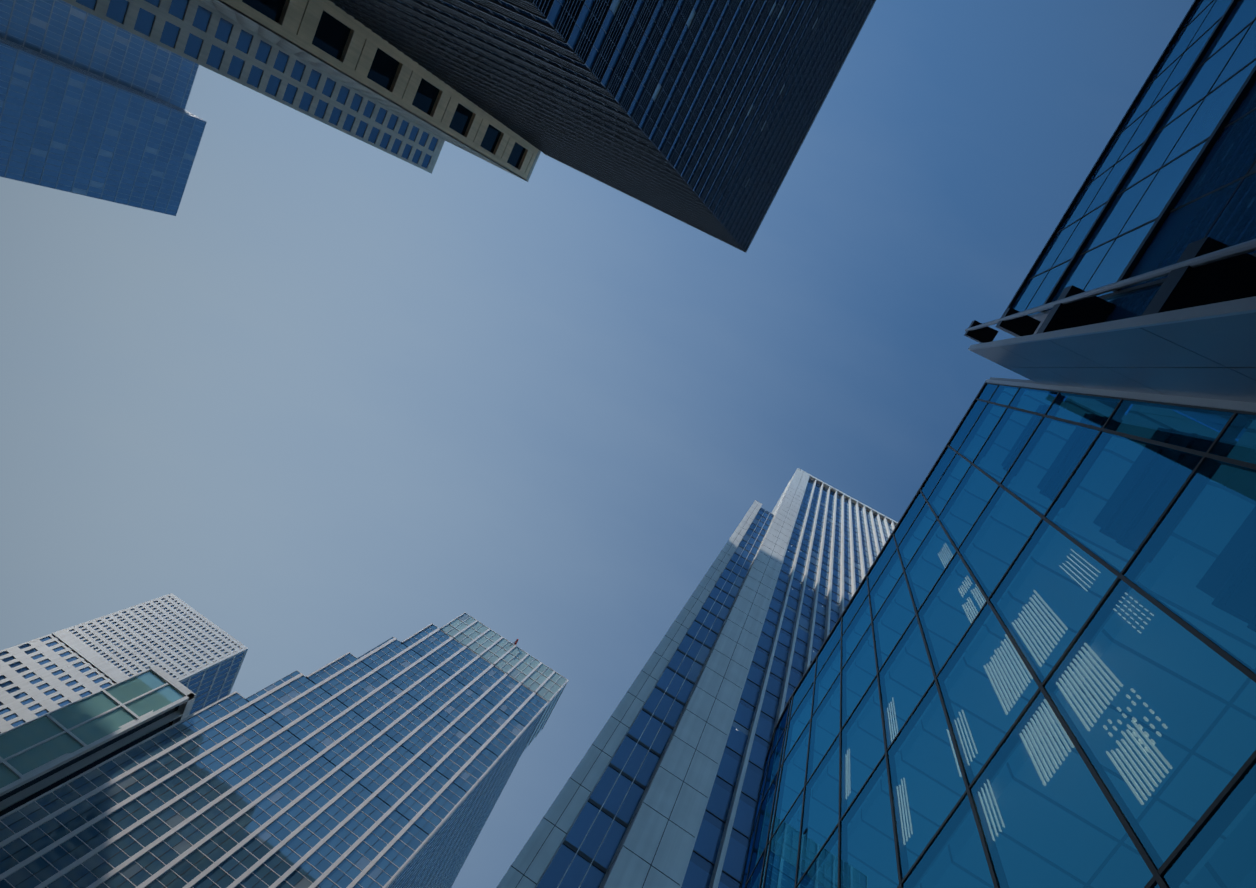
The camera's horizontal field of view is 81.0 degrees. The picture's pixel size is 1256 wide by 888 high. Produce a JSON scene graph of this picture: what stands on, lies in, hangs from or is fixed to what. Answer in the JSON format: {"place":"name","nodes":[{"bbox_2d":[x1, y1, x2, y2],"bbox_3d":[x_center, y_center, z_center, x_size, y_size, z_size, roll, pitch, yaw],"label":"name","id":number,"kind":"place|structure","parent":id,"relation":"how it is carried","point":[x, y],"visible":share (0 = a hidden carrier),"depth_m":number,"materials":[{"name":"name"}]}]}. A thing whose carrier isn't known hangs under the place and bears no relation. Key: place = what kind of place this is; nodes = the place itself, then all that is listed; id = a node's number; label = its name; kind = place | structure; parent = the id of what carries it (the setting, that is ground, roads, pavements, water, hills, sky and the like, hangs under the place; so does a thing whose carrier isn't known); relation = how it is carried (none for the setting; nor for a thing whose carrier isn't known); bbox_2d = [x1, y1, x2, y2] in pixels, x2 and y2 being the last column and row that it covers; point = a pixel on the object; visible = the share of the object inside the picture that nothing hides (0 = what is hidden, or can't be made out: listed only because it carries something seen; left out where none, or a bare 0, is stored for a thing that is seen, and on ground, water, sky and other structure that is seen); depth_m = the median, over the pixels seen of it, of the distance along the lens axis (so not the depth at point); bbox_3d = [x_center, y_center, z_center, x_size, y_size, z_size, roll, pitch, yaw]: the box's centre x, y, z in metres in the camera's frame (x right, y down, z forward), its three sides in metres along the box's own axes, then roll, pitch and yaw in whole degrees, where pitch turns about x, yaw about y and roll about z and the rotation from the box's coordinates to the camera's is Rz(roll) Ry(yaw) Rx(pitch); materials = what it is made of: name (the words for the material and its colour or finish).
{"place":"outdoors","nodes":[
{"label":"outdoors","id":0,"kind":"place"},
{"bbox_2d":[0,593,247,733],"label":"skyscraper","id":1,"kind":"structure","parent":0,"point":[200,656],"depth_m":138.89,"materials":[{"name":"white concrete"}]},
{"bbox_2d":[0,612,568,887],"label":"stepped tower","id":2,"kind":"structure","parent":0,"point":[391,762],"depth_m":110.68,"materials":[{"name":"glass"}]},
{"bbox_2d":[0,0,1194,887],"label":"sky","id":3,"kind":"structure","parent":0,"point":[352,396],"materials":[{"name":"blue"}]},
{"bbox_2d":[329,0,875,252],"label":"skyscraper","id":4,"kind":"structure","parent":0,"point":[700,115],"depth_m":91.36,"materials":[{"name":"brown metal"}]},
{"bbox_3d":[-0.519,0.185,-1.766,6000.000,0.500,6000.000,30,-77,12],"label":"ground","id":5,"kind":"structure","parent":0,"visible":0},
{"bbox_2d":[0,665,195,816],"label":"building","id":6,"kind":"structure","parent":5,"relation":"on","point":[43,754],"depth_m":99.63,"materials":[{"name":"teal glass"}]},
{"bbox_2d":[0,0,205,215],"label":"blue building slabs","id":7,"kind":"structure","parent":5,"relation":"on","point":[91,105],"depth_m":157.44,"materials":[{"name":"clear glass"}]},
{"bbox_2d":[62,0,540,181],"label":"skyscraper","id":8,"kind":"structure","parent":5,"relation":"on","point":[329,63],"depth_m":117.97,"materials":[{"name":"beige concrete"}]},
{"bbox_2d":[600,468,897,887],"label":"skyscraper","id":9,"kind":"structure","parent":5,"relation":"on","point":[818,552],"depth_m":59.50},
{"bbox_2d":[496,500,773,887],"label":"skyscraper","id":10,"kind":"structure","parent":9,"relation":"attached to","point":[576,838],"depth_m":47.73,"materials":[{"name":"blue glass"}]},
{"bbox_2d":[740,0,1255,887],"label":"glass office building","id":11,"kind":"structure","parent":5,"relation":"on","point":[1032,664],"depth_m":9.27,"materials":[{"name":"glass"}]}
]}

